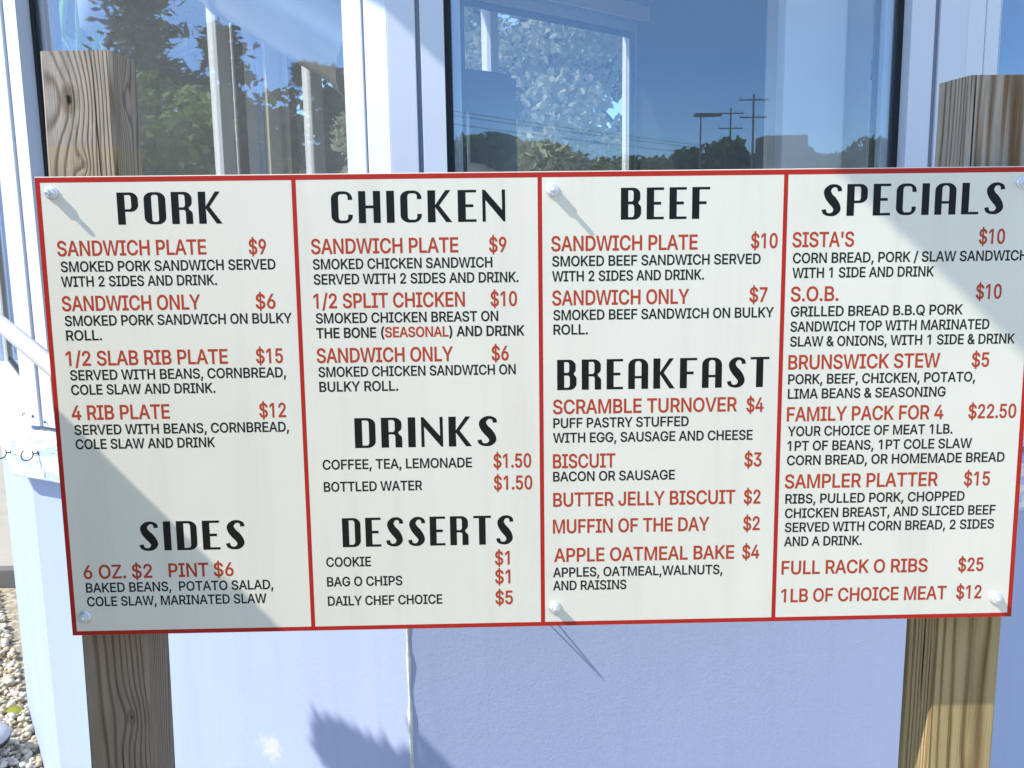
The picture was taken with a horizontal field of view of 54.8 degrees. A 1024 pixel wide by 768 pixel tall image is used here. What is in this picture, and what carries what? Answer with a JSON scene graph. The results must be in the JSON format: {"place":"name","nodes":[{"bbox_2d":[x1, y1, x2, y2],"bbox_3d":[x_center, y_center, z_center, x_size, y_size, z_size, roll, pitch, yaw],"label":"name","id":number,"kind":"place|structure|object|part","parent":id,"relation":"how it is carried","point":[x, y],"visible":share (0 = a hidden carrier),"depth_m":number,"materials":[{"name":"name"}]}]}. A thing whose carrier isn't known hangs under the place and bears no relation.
{"place":"outdoors","nodes":[
{"label":"outdoors","id":0,"kind":"place"},
{"bbox_2d":[0,444,12,565],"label":"pavement","id":1,"kind":"structure","parent":0,"point":[6,557],"depth_m":4.97,"materials":[{"name":"concrete"}]},
{"bbox_2d":[0,588,43,767],"bbox_3d":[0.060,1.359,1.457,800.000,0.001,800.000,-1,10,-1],"label":"ground","id":2,"kind":"structure","parent":0,"point":[8,597],"depth_m":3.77,"materials":[{"name":"beige gravel"}]},
{"bbox_2d":[0,721,10,748],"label":"garden light","id":3,"kind":"object","parent":2,"relation":"on","point":[5,731],"visible":1,"depth_m":2.92,"materials":[{"name":"white plastic"}]},
{"bbox_2d":[0,566,15,587],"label":"kerb","id":4,"kind":"structure","parent":2,"relation":"on","point":[7,578],"depth_m":4.35,"materials":[{"name":"concrete"}]},
{"bbox_2d":[0,705,22,712],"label":"fallen leaf","id":5,"kind":"object","parent":2,"relation":"on","point":[15,709],"visible":1,"depth_m":3.20,"materials":[{"name":"plant"}]},
{"bbox_2d":[58,0,124,50],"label":"conifer tree","id":6,"kind":"object","parent":2,"relation":"on","point":[70,32],"visible":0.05,"depth_m":15.73,"materials":[{"name":"plant"}]},
{"bbox_2d":[40,50,174,767],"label":"wooden post","id":7,"kind":"object","parent":2,"relation":"on","point":[91,112],"visible":0.37,"depth_m":1.28,"materials":[{"name":"brown wood"}]},
{"bbox_2d":[90,0,200,173],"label":"conifer tree","id":8,"kind":"object","parent":2,"relation":"on","point":[138,19],"visible":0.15,"depth_m":13.18,"materials":[{"name":"green plant"}]},
{"bbox_2d":[103,0,198,59],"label":"lot tree","id":9,"kind":"object","parent":2,"relation":"on","point":[173,10],"visible":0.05,"depth_m":16.72,"materials":[{"name":"green plant"}]},
{"bbox_2d":[136,69,300,175],"bbox_3d":[-4.071,-1.652,9.984,3.666,3.372,3.939,-7,12,-34],"label":"broadleaf tree","id":10,"kind":"object","parent":2,"relation":"on","point":[176,134],"visible":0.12,"depth_m":9.19,"materials":[{"name":"green plant"}]},
{"bbox_2d":[118,0,339,152],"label":"lot tree","id":11,"kind":"object","parent":2,"relation":"on","point":[199,28],"visible":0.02,"depth_m":17.89,"materials":[{"name":"green plant"}]},
{"bbox_2d":[147,13,341,151],"bbox_3d":[-4.891,-6.090,20.588,7.657,8.674,7.488,3,10,20],"label":"lot tree","id":12,"kind":"object","parent":2,"relation":"on","point":[201,66],"visible":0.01,"depth_m":17.68,"materials":[{"name":"green plant"}]},
{"bbox_2d":[231,73,306,173],"bbox_3d":[-3.790,-3.310,16.092,2.499,4.520,2.322,-5,11,-25],"label":"conifer tree","id":13,"kind":"object","parent":2,"relation":"on","point":[301,148],"visible":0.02,"depth_m":15.92,"materials":[{"name":"green plant"}]},
{"bbox_2d":[294,65,347,173],"bbox_3d":[-2.228,-4.600,19.479,5.203,5.962,5.268,4,11,26],"label":"lot tree","id":14,"kind":"object","parent":2,"relation":"on","point":[334,105],"visible":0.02,"depth_m":17.70,"materials":[{"name":"green plant"}]},
{"bbox_2d":[329,6,622,173],"bbox_3d":[0.195,-1.940,8.577,3.853,4.337,3.812,-1,10,-1],"label":"broadleaf tree","id":15,"kind":"object","parent":2,"relation":"on","point":[549,108],"visible":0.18,"depth_m":7.32,"materials":[{"name":"green plant"}]},
{"bbox_2d":[0,0,1023,767],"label":"kiosk","id":16,"kind":"object","parent":2,"relation":"on","point":[752,84],"visible":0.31,"depth_m":1.87,"materials":[{"name":"paint"}]},
{"bbox_2d":[0,179,23,416],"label":"window","id":17,"kind":"structure","parent":16,"relation":"in","point":[9,370],"depth_m":2.79,"materials":[{"name":"white plastic"}]},
{"bbox_2d":[0,313,50,376],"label":"grab rail","id":18,"kind":"object","parent":16,"relation":"attached to","point":[29,347],"depth_m":1.90,"materials":[{"name":"white metal"}]},
{"bbox_2d":[20,450,38,460],"bbox_3d":[-1.062,0.156,2.178,0.042,0.026,0.009,-8,12,-37],"label":"cup hook","id":19,"kind":"object","parent":16,"relation":"attached to","point":[37,453],"visible":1,"depth_m":2.18,"materials":[{"name":"metal"}]},
{"bbox_2d":[3,0,367,427],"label":"window","id":20,"kind":"structure","parent":16,"relation":"in","point":[32,27],"depth_m":2.10,"materials":[{"name":"white plastic"}]},
{"bbox_2d":[205,7,260,174],"bbox_3d":[-1.224,-0.722,3.351,0.082,1.614,0.800,8,13,43],"label":"window","id":21,"kind":"structure","parent":16,"relation":"in","point":[241,41],"depth_m":3.52,"materials":[{"name":"white glass"}]},
{"bbox_2d":[287,57,325,173],"bbox_3d":[-0.634,-0.833,3.954,0.074,1.520,0.629,8,13,43],"label":"window","id":22,"kind":"structure","parent":16,"relation":"in","point":[311,82],"depth_m":3.77,"materials":[{"name":"white glass"}]},
{"bbox_2d":[466,112,470,162],"bbox_3d":[-0.104,0.180,2.776,0.014,1.830,0.012,-1,10,-1],"label":"broom stick","id":23,"kind":"object","parent":16,"relation":"in","point":[468,135],"visible":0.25,"depth_m":2.63,"materials":[{"name":"plastic"}]},
{"bbox_2d":[465,68,516,171],"bbox_3d":[-0.234,-0.183,4.065,0.414,2.120,0.440,8,13,43],"label":"refrigerator","id":24,"kind":"object","parent":16,"relation":"on","point":[490,102],"visible":0.14,"depth_m":3.86,"materials":[{"name":"metal"}]},
{"bbox_3d":[-0.126,-0.187,3.959,0.028,2.040,0.430,8,13,43],"label":"door","id":25,"kind":"part","parent":24,"relation":"part of","materials":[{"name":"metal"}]},
{"bbox_2d":[464,0,636,169],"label":"window","id":26,"kind":"structure","parent":16,"relation":"in","point":[490,9],"depth_m":4.79,"materials":[{"name":"white glass"}]},
{"bbox_2d":[419,0,935,172],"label":"window","id":27,"kind":"structure","parent":16,"relation":"in","point":[903,44],"depth_m":1.68,"materials":[{"name":"white plastic"}]},
{"bbox_2d":[866,63,872,167],"bbox_3d":[1.810,-0.936,4.381,0.082,1.004,0.680,-7,11,-31],"label":"window","id":28,"kind":"structure","parent":16,"relation":"in","point":[871,63],"depth_m":4.56,"materials":[{"name":"blue glass"}]},
{"bbox_2d":[982,0,1023,446],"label":"window","id":29,"kind":"structure","parent":16,"relation":"in","point":[993,8],"depth_m":1.69,"materials":[{"name":"white glass"}]},
{"bbox_3d":[-0.085,0.309,2.614,0.320,1.628,0.418,-1,10,-1],"label":"cabinet","id":30,"kind":"object","parent":16,"relation":"on","visible":0},
{"bbox_2d":[467,163,491,171],"bbox_3d":[-0.095,-0.501,2.355,0.112,0.053,0.112,-1,10,-1],"label":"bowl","id":31,"kind":"object","parent":30,"relation":"on","point":[474,167],"visible":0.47,"depth_m":2.32,"materials":[{"name":"white ceramic"}]},
{"bbox_2d":[464,21,621,170],"bbox_3d":[-0.004,-4.716,20.580,5.193,5.740,4.660,-1,10,2],"label":"lot tree","id":32,"kind":"object","parent":2,"relation":"on","point":[608,65],"depth_m":20.01,"materials":[{"name":"green plant"}]},
{"bbox_2d":[566,31,622,170],"bbox_3d":[2.763,-4.978,19.676,5.743,6.506,5.616,-5,10,-22],"label":"lot tree","id":33,"kind":"object","parent":2,"relation":"on","point":[612,148],"depth_m":18.05,"materials":[{"name":"green plant"}]},
{"bbox_2d":[898,75,1023,767],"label":"wooden post","id":34,"kind":"object","parent":2,"relation":"on","point":[949,689],"visible":0.35,"depth_m":1.35,"materials":[{"name":"brown wood"}]},
{"bbox_2d":[34,166,1023,635],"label":"menu sign","id":35,"kind":"object","parent":34,"relation":"attached to","point":[300,402],"visible":1,"depth_m":1.23,"materials":[{"name":"white plastic"}]},
{"bbox_2d":[59,0,128,49],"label":"hanging planter","id":36,"kind":"object","parent":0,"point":[97,18],"visible":0.88,"depth_m":2.40,"materials":[{"name":"metal"}]},
{"bbox_2d":[199,0,344,97],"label":"exhaust duct","id":37,"kind":"object","parent":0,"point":[306,34],"visible":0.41,"depth_m":2.86,"materials":[{"name":"metal"}]},
{"bbox_2d":[297,9,621,154],"label":"sky","id":38,"kind":"structure","parent":0,"point":[617,109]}
]}

